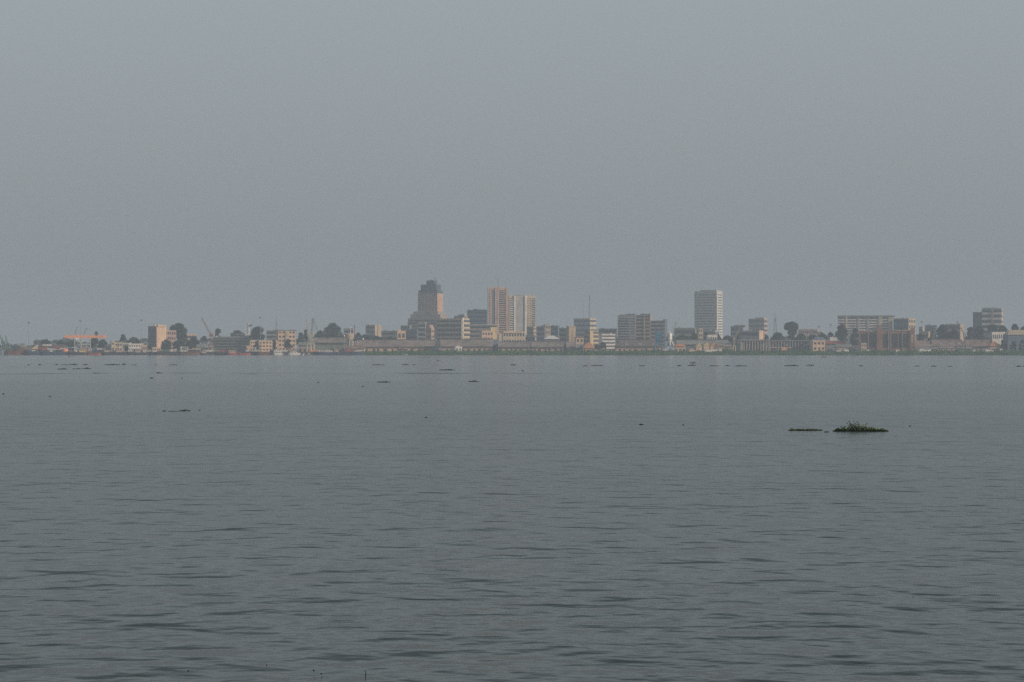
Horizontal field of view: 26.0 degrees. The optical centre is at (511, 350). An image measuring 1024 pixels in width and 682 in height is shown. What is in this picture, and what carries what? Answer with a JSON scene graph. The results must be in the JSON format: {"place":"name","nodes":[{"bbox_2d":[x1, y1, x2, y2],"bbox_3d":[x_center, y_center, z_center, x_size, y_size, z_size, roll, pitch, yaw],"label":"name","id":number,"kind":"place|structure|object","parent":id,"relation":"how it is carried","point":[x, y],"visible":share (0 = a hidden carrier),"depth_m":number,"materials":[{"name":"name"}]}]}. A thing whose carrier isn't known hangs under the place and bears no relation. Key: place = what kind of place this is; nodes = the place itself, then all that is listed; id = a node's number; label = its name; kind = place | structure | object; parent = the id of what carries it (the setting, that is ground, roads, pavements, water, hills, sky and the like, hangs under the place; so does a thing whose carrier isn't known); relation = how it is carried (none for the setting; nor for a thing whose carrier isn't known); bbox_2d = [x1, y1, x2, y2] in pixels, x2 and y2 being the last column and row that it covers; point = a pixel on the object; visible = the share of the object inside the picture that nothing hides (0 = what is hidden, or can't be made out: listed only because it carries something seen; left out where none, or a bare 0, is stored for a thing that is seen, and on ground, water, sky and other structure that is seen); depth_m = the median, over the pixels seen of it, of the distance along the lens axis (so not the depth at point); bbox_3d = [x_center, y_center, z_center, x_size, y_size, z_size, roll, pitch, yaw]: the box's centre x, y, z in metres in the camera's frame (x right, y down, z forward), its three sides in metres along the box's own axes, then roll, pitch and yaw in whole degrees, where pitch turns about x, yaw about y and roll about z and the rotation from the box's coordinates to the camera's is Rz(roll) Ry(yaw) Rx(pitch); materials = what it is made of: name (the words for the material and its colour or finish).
{"place":"outdoors","nodes":[
{"label":"outdoors","id":0,"kind":"place"},
{"bbox_2d":[67,352,312,354],"bbox_3d":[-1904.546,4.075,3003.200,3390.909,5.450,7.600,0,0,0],"label":"quay","id":1,"kind":"structure","parent":0,"point":[284,353],"depth_m":3000.00,"materials":[{"name":"concrete"}]},
{"bbox_2d":[0,355,1023,681],"bbox_3d":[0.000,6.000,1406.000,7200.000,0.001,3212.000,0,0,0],"label":"water","id":2,"kind":"structure","parent":0,"point":[354,519],"depth_m":79.32,"materials":[{"name":"liquid"}]},
{"bbox_2d":[5,349,26,354],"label":"barge","id":3,"kind":"object","parent":2,"relation":"on","point":[24,352],"visible":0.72,"depth_m":2970.38,"materials":[{"name":"brown metal"}]},
{"bbox_2d":[41,350,66,354],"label":"barge","id":4,"kind":"object","parent":2,"relation":"on","point":[43,352],"visible":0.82,"depth_m":2969.54,"materials":[{"name":"metal"}]},
{"bbox_2d":[68,349,86,354],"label":"barge","id":5,"kind":"object","parent":2,"relation":"on","point":[82,352],"visible":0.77,"depth_m":2972.31,"materials":[{"name":"grey metal"}]},
{"bbox_2d":[101,349,124,354],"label":"barge","id":6,"kind":"object","parent":2,"relation":"on","point":[117,352],"visible":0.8,"depth_m":2969.93,"materials":[{"name":"metal"}]},
{"bbox_2d":[126,350,150,354],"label":"barge","id":7,"kind":"object","parent":2,"relation":"on","point":[139,352],"visible":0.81,"depth_m":2967.97,"materials":[{"name":"grey metal"}]},
{"bbox_2d":[152,350,176,354],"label":"barge","id":8,"kind":"object","parent":2,"relation":"on","point":[154,352],"visible":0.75,"depth_m":2969.41,"materials":[{"name":"grey metal"}]},
{"bbox_2d":[313,350,363,354],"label":"barge","id":9,"kind":"object","parent":2,"relation":"on","point":[354,352],"visible":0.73,"depth_m":2956.97,"materials":[{"name":"pink paint"}]},
{"bbox_2d":[349,349,1023,354],"bbox_3d":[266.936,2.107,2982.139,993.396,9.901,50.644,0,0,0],"label":"reed belt","id":10,"kind":"object","parent":2,"relation":"on","point":[727,352],"visible":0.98,"depth_m":2978.37,"materials":[{"name":"plant"}]},
{"bbox_2d":[833,421,887,431],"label":"water hyacinth","id":11,"kind":"object","parent":2,"relation":"on","point":[862,429],"visible":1,"depth_m":164.84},
{"bbox_2d":[0,0,1023,350],"label":"sky","id":12,"kind":"structure","parent":0,"point":[228,164],"materials":[{"name":"grey"}]},
{"bbox_2d":[369,352,1022,354],"bbox_3d":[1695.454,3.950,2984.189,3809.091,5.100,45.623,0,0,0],"label":"bank","id":13,"kind":"structure","parent":0,"point":[696,354],"depth_m":2974.82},
{"bbox_3d":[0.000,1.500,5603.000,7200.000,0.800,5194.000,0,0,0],"label":"ground","id":14,"kind":"structure","parent":0,"visible":0},
{"bbox_2d":[64,327,105,351],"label":"gantry crane","id":15,"kind":"object","parent":14,"relation":"on","point":[83,336],"visible":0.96,"depth_m":3018.28,"materials":[{"name":"orange metal"}]},
{"bbox_2d":[88,338,98,347],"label":"building","id":16,"kind":"structure","parent":14,"relation":"on","point":[94,341],"depth_m":3147.16,"materials":[{"name":"grey concrete"}]},
{"bbox_2d":[128,342,142,349],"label":"house","id":17,"kind":"structure","parent":14,"relation":"on","point":[134,346],"depth_m":3062.94,"materials":[{"name":"white paint"}]},
{"bbox_2d":[148,325,166,350],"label":"office block","id":18,"kind":"structure","parent":14,"relation":"on","point":[156,335],"depth_m":3125.81,"materials":[{"name":"beige paint"}]},
{"bbox_2d":[161,339,171,349],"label":"tree","id":19,"kind":"object","parent":14,"relation":"on","point":[166,345],"visible":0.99,"depth_m":3096.74,"materials":[{"name":"green plant"}]},
{"bbox_2d":[166,329,175,349],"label":"annex","id":20,"kind":"object","parent":14,"relation":"on","point":[171,335],"visible":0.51,"depth_m":3162.23,"materials":[{"name":"pink paint"}]},
{"bbox_2d":[172,340,183,351],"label":"tree","id":21,"kind":"object","parent":14,"relation":"on","point":[177,345],"visible":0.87,"depth_m":3093.24,"materials":[{"name":"green plant"}]},
{"bbox_2d":[169,323,187,350],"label":"tree","id":22,"kind":"object","parent":14,"relation":"on","point":[178,327],"visible":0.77,"depth_m":3194.75,"materials":[{"name":"green plant"}]},
{"bbox_2d":[176,329,188,346],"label":"tree","id":23,"kind":"object","parent":14,"relation":"on","point":[182,336],"visible":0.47,"depth_m":3188.54,"materials":[{"name":"green plant"}]},
{"bbox_2d":[186,337,199,348],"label":"tree","id":24,"kind":"object","parent":14,"relation":"on","point":[193,342],"visible":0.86,"depth_m":3106.24,"materials":[{"name":"green plant"}]},
{"bbox_2d":[196,344,212,351],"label":"shed","id":25,"kind":"structure","parent":14,"relation":"on","point":[203,346],"depth_m":3041.67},
{"bbox_2d":[213,336,249,349],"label":"office block","id":26,"kind":"structure","parent":14,"relation":"on","point":[230,342],"depth_m":3183.42,"materials":[{"name":"grey concrete"}]},
{"bbox_2d":[245,340,254,349],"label":"house","id":27,"kind":"structure","parent":14,"relation":"on","point":[251,345],"depth_m":3060.82,"materials":[{"name":"beige paint"}]},
{"bbox_2d":[249,326,265,339],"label":"tree","id":28,"kind":"object","parent":14,"relation":"on","point":[256,334],"visible":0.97,"depth_m":3175.24,"materials":[{"name":"green plant"}]},
{"bbox_2d":[257,340,272,351],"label":"house","id":29,"kind":"structure","parent":14,"relation":"on","point":[264,345],"depth_m":3063.21,"materials":[{"name":"orange paint"}]},
{"bbox_2d":[266,330,275,349],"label":"office block","id":30,"kind":"structure","parent":14,"relation":"on","point":[270,334],"depth_m":3241.31,"materials":[{"name":"grey concrete"}]},
{"bbox_2d":[275,330,295,351],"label":"office block","id":31,"kind":"structure","parent":14,"relation":"on","point":[282,336],"depth_m":3142.49,"materials":[{"name":"beige paint"}]},
{"bbox_2d":[298,342,315,351],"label":"shed","id":32,"kind":"structure","parent":14,"relation":"on","point":[302,346],"depth_m":3045.00,"materials":[{"name":"grey concrete"}]},
{"bbox_2d":[310,337,347,351],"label":"warehouse","id":33,"kind":"structure","parent":14,"relation":"on","point":[333,343],"depth_m":3080.00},
{"bbox_2d":[323,322,342,336],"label":"tree","id":34,"kind":"object","parent":14,"relation":"on","point":[332,330],"visible":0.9,"depth_m":3224.49,"materials":[{"name":"green plant"}]},
{"bbox_2d":[345,333,353,345],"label":"silo building","id":35,"kind":"structure","parent":14,"relation":"on","point":[349,336],"depth_m":3041.56,"materials":[{"name":"beige paint"}]},
{"bbox_2d":[344,346,364,350],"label":"shed","id":36,"kind":"structure","parent":14,"relation":"on","point":[354,348],"depth_m":3026.62,"materials":[{"name":"orange paint"}]},
{"bbox_2d":[365,324,381,337],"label":"office block","id":37,"kind":"structure","parent":14,"relation":"on","point":[372,330],"depth_m":3625.67,"materials":[{"name":"beige paint"}]},
{"bbox_2d":[381,330,395,338],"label":"office block","id":38,"kind":"structure","parent":14,"relation":"on","point":[385,334],"depth_m":3332.31,"materials":[{"name":"grey glass"}]},
{"bbox_2d":[356,339,435,351],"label":"warehouse","id":39,"kind":"structure","parent":14,"relation":"on","point":[392,345],"depth_m":3064.42,"materials":[{"name":"orange paint"}]},
{"bbox_2d":[396,330,405,338],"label":"house","id":40,"kind":"structure","parent":14,"relation":"on","point":[400,334],"depth_m":3181.39,"materials":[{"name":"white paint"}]},
{"bbox_2d":[406,329,417,338],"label":"office block","id":41,"kind":"structure","parent":14,"relation":"on","point":[411,333],"depth_m":3301.78,"materials":[{"name":"grey stone"}]},
{"bbox_2d":[418,322,426,338],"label":"office block","id":42,"kind":"structure","parent":14,"relation":"on","point":[422,330],"depth_m":3260.70,"materials":[{"name":"grey concrete"}]},
{"bbox_2d":[408,279,446,340],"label":"tower","id":43,"kind":"structure","parent":14,"relation":"on","point":[430,303],"depth_m":3725.40,"materials":[{"name":"concrete"}]},
{"bbox_2d":[425,325,433,338],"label":"office block","id":44,"kind":"structure","parent":14,"relation":"on","point":[429,331],"depth_m":3202.31,"materials":[{"name":"grey paint"}]},
{"bbox_2d":[437,314,469,340],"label":"office block","id":45,"kind":"structure","parent":14,"relation":"on","point":[456,327],"depth_m":3248.34,"materials":[{"name":"beige paint"}]},
{"bbox_2d":[439,339,492,351],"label":"warehouse","id":46,"kind":"structure","parent":14,"relation":"on","point":[472,344],"depth_m":3063.44,"materials":[{"name":"pink paint"}]},
{"bbox_2d":[467,309,487,324],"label":"office block","id":47,"kind":"structure","parent":14,"relation":"on","point":[478,316],"depth_m":3423.20,"materials":[{"name":"concrete"}]},
{"bbox_2d":[469,324,497,338],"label":"office block","id":48,"kind":"structure","parent":14,"relation":"on","point":[474,330],"depth_m":3303.14,"materials":[{"name":"grey concrete"}]},
{"bbox_2d":[0,334,971,350],"bbox_3d":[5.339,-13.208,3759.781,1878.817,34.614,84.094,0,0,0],"label":"wood","id":49,"kind":"object","parent":14,"relation":"on","point":[86,343],"visible":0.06,"depth_m":3744.76,"materials":[{"name":"green plant"}]},
{"bbox_2d":[479,327,496,338],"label":"office block","id":50,"kind":"structure","parent":14,"relation":"on","point":[491,333],"depth_m":3143.40,"materials":[{"name":"orange paint"}]},
{"bbox_2d":[488,287,507,332],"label":"tower","id":51,"kind":"structure","parent":14,"relation":"on","point":[498,306],"depth_m":3481.47,"materials":[{"name":"pink paint"}]},
{"bbox_2d":[498,330,524,341],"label":"office block","id":52,"kind":"structure","parent":14,"relation":"on","point":[511,335],"depth_m":3152.27,"materials":[{"name":"beige paint"}]},
{"bbox_2d":[498,341,529,351],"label":"warehouse","id":53,"kind":"structure","parent":14,"relation":"on","point":[511,345],"depth_m":3053.42,"materials":[{"name":"pink paint"}]},
{"bbox_2d":[508,295,535,340],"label":"apartment slab","id":54,"kind":"structure","parent":14,"relation":"on","point":[522,312],"depth_m":3493.78,"materials":[{"name":"beige paint"}]},
{"bbox_2d":[527,326,536,340],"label":"office block","id":55,"kind":"structure","parent":14,"relation":"on","point":[531,330],"depth_m":3302.84,"materials":[{"name":"beige paint"}]},
{"bbox_2d":[536,325,545,340],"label":"office block","id":56,"kind":"structure","parent":14,"relation":"on","point":[540,333],"depth_m":3341.25,"materials":[{"name":"grey stone"}]},
{"bbox_2d":[531,341,563,351],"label":"warehouse","id":57,"kind":"structure","parent":14,"relation":"on","point":[551,346],"depth_m":3053.16,"materials":[{"name":"pink paint"}]},
{"bbox_2d":[551,325,559,337],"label":"office block","id":58,"kind":"structure","parent":14,"relation":"on","point":[554,330],"depth_m":3361.88,"materials":[{"name":"grey stone"}]},
{"bbox_2d":[559,327,565,341],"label":"office block","id":59,"kind":"structure","parent":14,"relation":"on","point":[562,334],"depth_m":3261.30,"materials":[{"name":"concrete"}]},
{"bbox_2d":[566,342,574,351],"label":"warehouse","id":60,"kind":"structure","parent":14,"relation":"on","point":[570,346],"depth_m":3053.27,"materials":[{"name":"pink paint"}]},
{"bbox_2d":[566,325,575,341],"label":"office block","id":61,"kind":"structure","parent":14,"relation":"on","point":[570,333],"depth_m":3221.80,"materials":[{"name":"beige paint"}]},
{"bbox_2d":[574,295,595,336],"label":"office block","id":62,"kind":"structure","parent":14,"relation":"on","point":[581,324],"depth_m":3908.62,"materials":[{"name":"beige paint"}]},
{"bbox_2d":[583,343,594,351],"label":"house","id":63,"kind":"structure","parent":14,"relation":"on","point":[588,346],"depth_m":3030.00,"materials":[{"name":"orange paint"}]},
{"bbox_2d":[583,330,598,349],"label":"office block","id":64,"kind":"structure","parent":14,"relation":"on","point":[591,337],"depth_m":3185.38,"materials":[{"name":"beige paint"}]},
{"bbox_2d":[598,333,615,350],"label":"office block","id":65,"kind":"structure","parent":14,"relation":"on","point":[608,340],"depth_m":3123.96,"materials":[{"name":"white paint"}]},
{"bbox_2d":[598,328,616,349],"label":"office block","id":66,"kind":"structure","parent":14,"relation":"on","point":[605,331],"depth_m":3302.20,"materials":[{"name":"grey concrete"}]},
{"bbox_2d":[615,339,660,351],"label":"warehouse","id":67,"kind":"structure","parent":14,"relation":"on","point":[635,344],"depth_m":3056.34,"materials":[{"name":"grey paint"}]},
{"bbox_2d":[617,314,666,348],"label":"apartment complex","id":68,"kind":"structure","parent":14,"relation":"on","point":[635,326],"depth_m":3280.09,"materials":[{"name":"grey concrete"}]},
{"bbox_2d":[654,329,662,350],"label":"portal crane","id":69,"kind":"object","parent":14,"relation":"on","point":[658,335],"visible":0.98,"depth_m":3012.56,"materials":[{"name":"blue metal"}]},
{"bbox_2d":[674,344,685,351],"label":"boathouse","id":70,"kind":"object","parent":14,"relation":"on","point":[681,347],"visible":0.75,"depth_m":3025.00,"materials":[{"name":"orange paint"}]},
{"bbox_2d":[674,327,695,345],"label":"office block","id":71,"kind":"structure","parent":14,"relation":"on","point":[678,331],"depth_m":3403.12,"materials":[{"name":"grey glass"}]},
{"bbox_2d":[675,339,729,350],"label":"warehouse","id":72,"kind":"structure","parent":14,"relation":"on","point":[689,343],"depth_m":3088.65,"materials":[{"name":"brown metal"}]},
{"bbox_2d":[694,290,722,338],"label":"tower","id":73,"kind":"structure","parent":14,"relation":"on","point":[708,309],"depth_m":3758.67,"materials":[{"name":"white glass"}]},
{"bbox_2d":[703,330,718,338],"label":"office block","id":74,"kind":"structure","parent":14,"relation":"on","point":[712,332],"depth_m":3343.77,"materials":[{"name":"grey concrete"}]},
{"bbox_2d":[717,344,731,350],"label":"shed","id":75,"kind":"structure","parent":14,"relation":"on","point":[725,346],"depth_m":3030.00,"materials":[{"name":"beige paint"}]},
{"bbox_2d":[731,325,745,350],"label":"office block","id":76,"kind":"structure","parent":14,"relation":"on","point":[734,328],"depth_m":3382.46,"materials":[{"name":"grey stone"}]},
{"bbox_2d":[741,330,762,338],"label":"office block","id":77,"kind":"structure","parent":14,"relation":"on","point":[750,334],"depth_m":3225.86,"materials":[{"name":"grey paint"}]},
{"bbox_2d":[736,339,769,351],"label":"columned shed","id":78,"kind":"structure","parent":14,"relation":"on","point":[757,344],"depth_m":3064.85,"materials":[{"name":"grey stone"}]},
{"bbox_2d":[749,317,766,338],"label":"office block","id":79,"kind":"structure","parent":14,"relation":"on","point":[757,323],"depth_m":3564.86,"materials":[{"name":"grey concrete"}]},
{"bbox_2d":[771,332,784,339],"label":"tree","id":80,"kind":"object","parent":14,"relation":"on","point":[777,336],"visible":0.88,"depth_m":3165.41,"materials":[{"name":"green plant"}]},
{"bbox_2d":[770,340,808,351],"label":"columned shed","id":81,"kind":"structure","parent":14,"relation":"on","point":[802,345],"depth_m":3075.00,"materials":[{"name":"grey stone"}]},
{"bbox_2d":[784,321,798,339],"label":"tree","id":82,"kind":"object","parent":14,"relation":"on","point":[792,325],"visible":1,"depth_m":3175.02,"materials":[{"name":"green plant"}]},
{"bbox_2d":[787,329,796,339],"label":"tree","id":83,"kind":"object","parent":14,"relation":"on","point":[794,332],"visible":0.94,"depth_m":3180.22,"materials":[{"name":"green plant"}]},
{"bbox_2d":[798,328,817,339],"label":"office block","id":84,"kind":"structure","parent":14,"relation":"on","point":[807,332],"depth_m":3643.29,"materials":[{"name":"grey brick"}]},
{"bbox_2d":[809,340,824,351],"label":"end house","id":85,"kind":"structure","parent":14,"relation":"on","point":[815,345],"depth_m":3051.88,"materials":[{"name":"orange paint"}]},
{"bbox_2d":[825,341,844,351],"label":"shed","id":86,"kind":"structure","parent":14,"relation":"on","point":[829,345],"depth_m":3070.00,"materials":[{"name":"concrete"}]},
{"bbox_2d":[835,324,847,340],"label":"tree","id":87,"kind":"object","parent":14,"relation":"on","point":[842,334],"visible":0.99,"depth_m":3156.46,"materials":[{"name":"green plant"}]},
{"bbox_2d":[835,344,852,350],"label":"shed","id":88,"kind":"structure","parent":14,"relation":"on","point":[840,347],"depth_m":3030.00,"materials":[{"name":"grey brick"}]},
{"bbox_2d":[849,328,858,345],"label":"tree","id":89,"kind":"object","parent":14,"relation":"on","point":[853,341],"visible":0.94,"depth_m":3117.05,"materials":[{"name":"green plant"}]},
{"bbox_2d":[837,315,894,350],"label":"apartment block","id":90,"kind":"structure","parent":14,"relation":"on","point":[866,322],"depth_m":3456.17,"materials":[{"name":"grey concrete"}]},
{"bbox_2d":[858,326,914,351],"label":"brick hall","id":91,"kind":"structure","parent":14,"relation":"on","point":[881,339],"depth_m":3054.00,"materials":[{"name":"pink paint"}]},
{"bbox_2d":[893,318,915,339],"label":"office block","id":92,"kind":"structure","parent":14,"relation":"on","point":[904,323],"depth_m":3428.85,"materials":[{"name":"beige paint"}]},
{"bbox_2d":[915,340,931,346],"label":"warehouse","id":93,"kind":"structure","parent":14,"relation":"on","point":[922,343],"depth_m":3057.91,"materials":[{"name":"brown brick"}]},
{"bbox_2d":[925,324,936,337],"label":"house","id":94,"kind":"structure","parent":14,"relation":"on","point":[929,327],"depth_m":3702.72,"materials":[{"name":"grey stone"}]},
{"bbox_2d":[936,324,949,338],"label":"tree","id":95,"kind":"object","parent":14,"relation":"on","point":[941,330],"visible":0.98,"depth_m":3125.95,"materials":[{"name":"green plant"}]},
{"bbox_2d":[930,339,964,348],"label":"warehouse","id":96,"kind":"structure","parent":14,"relation":"on","point":[955,343],"depth_m":3058.35,"materials":[{"name":"brown brick"}]},
{"bbox_2d":[946,329,959,338],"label":"tree","id":97,"kind":"object","parent":14,"relation":"on","point":[953,333],"visible":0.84,"depth_m":3121.08,"materials":[{"name":"green plant"}]},
{"bbox_2d":[945,323,963,340],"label":"office block","id":98,"kind":"structure","parent":14,"relation":"on","point":[950,326],"depth_m":3445.90,"materials":[{"name":"beige paint"}]},
{"bbox_2d":[966,327,975,339],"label":"tree","id":99,"kind":"object","parent":14,"relation":"on","point":[969,333],"visible":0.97,"depth_m":3138.42,"materials":[{"name":"green plant"}]},
{"bbox_2d":[964,340,990,351],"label":"warehouse","id":100,"kind":"structure","parent":14,"relation":"on","point":[977,345],"depth_m":3058.65,"materials":[{"name":"brown concrete"}]},
{"bbox_2d":[973,326,985,339],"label":"tree","id":101,"kind":"object","parent":14,"relation":"on","point":[978,332],"visible":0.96,"depth_m":3157.45,"materials":[{"name":"green plant"}]},
{"bbox_2d":[973,307,1002,332],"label":"office block","id":102,"kind":"structure","parent":14,"relation":"on","point":[985,317],"depth_m":3506.50,"materials":[{"name":"grey concrete"}]},
{"bbox_2d":[987,324,997,332],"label":"tree","id":103,"kind":"object","parent":14,"relation":"on","point":[992,327],"visible":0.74,"depth_m":3205.71,"materials":[{"name":"green plant"}]},
{"bbox_2d":[987,341,999,350],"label":"house","id":104,"kind":"structure","parent":14,"relation":"on","point":[993,345],"depth_m":3030.00,"materials":[{"name":"brown brick"}]},
{"bbox_2d":[989,332,1005,349],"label":"house","id":105,"kind":"structure","parent":14,"relation":"on","point":[996,337],"depth_m":3152.12,"materials":[{"name":"white paint"}]},
{"bbox_2d":[1003,330,1023,350],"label":"house","id":106,"kind":"structure","parent":14,"relation":"on","point":[1010,336],"depth_m":3080.00,"materials":[{"name":"grey stone"}]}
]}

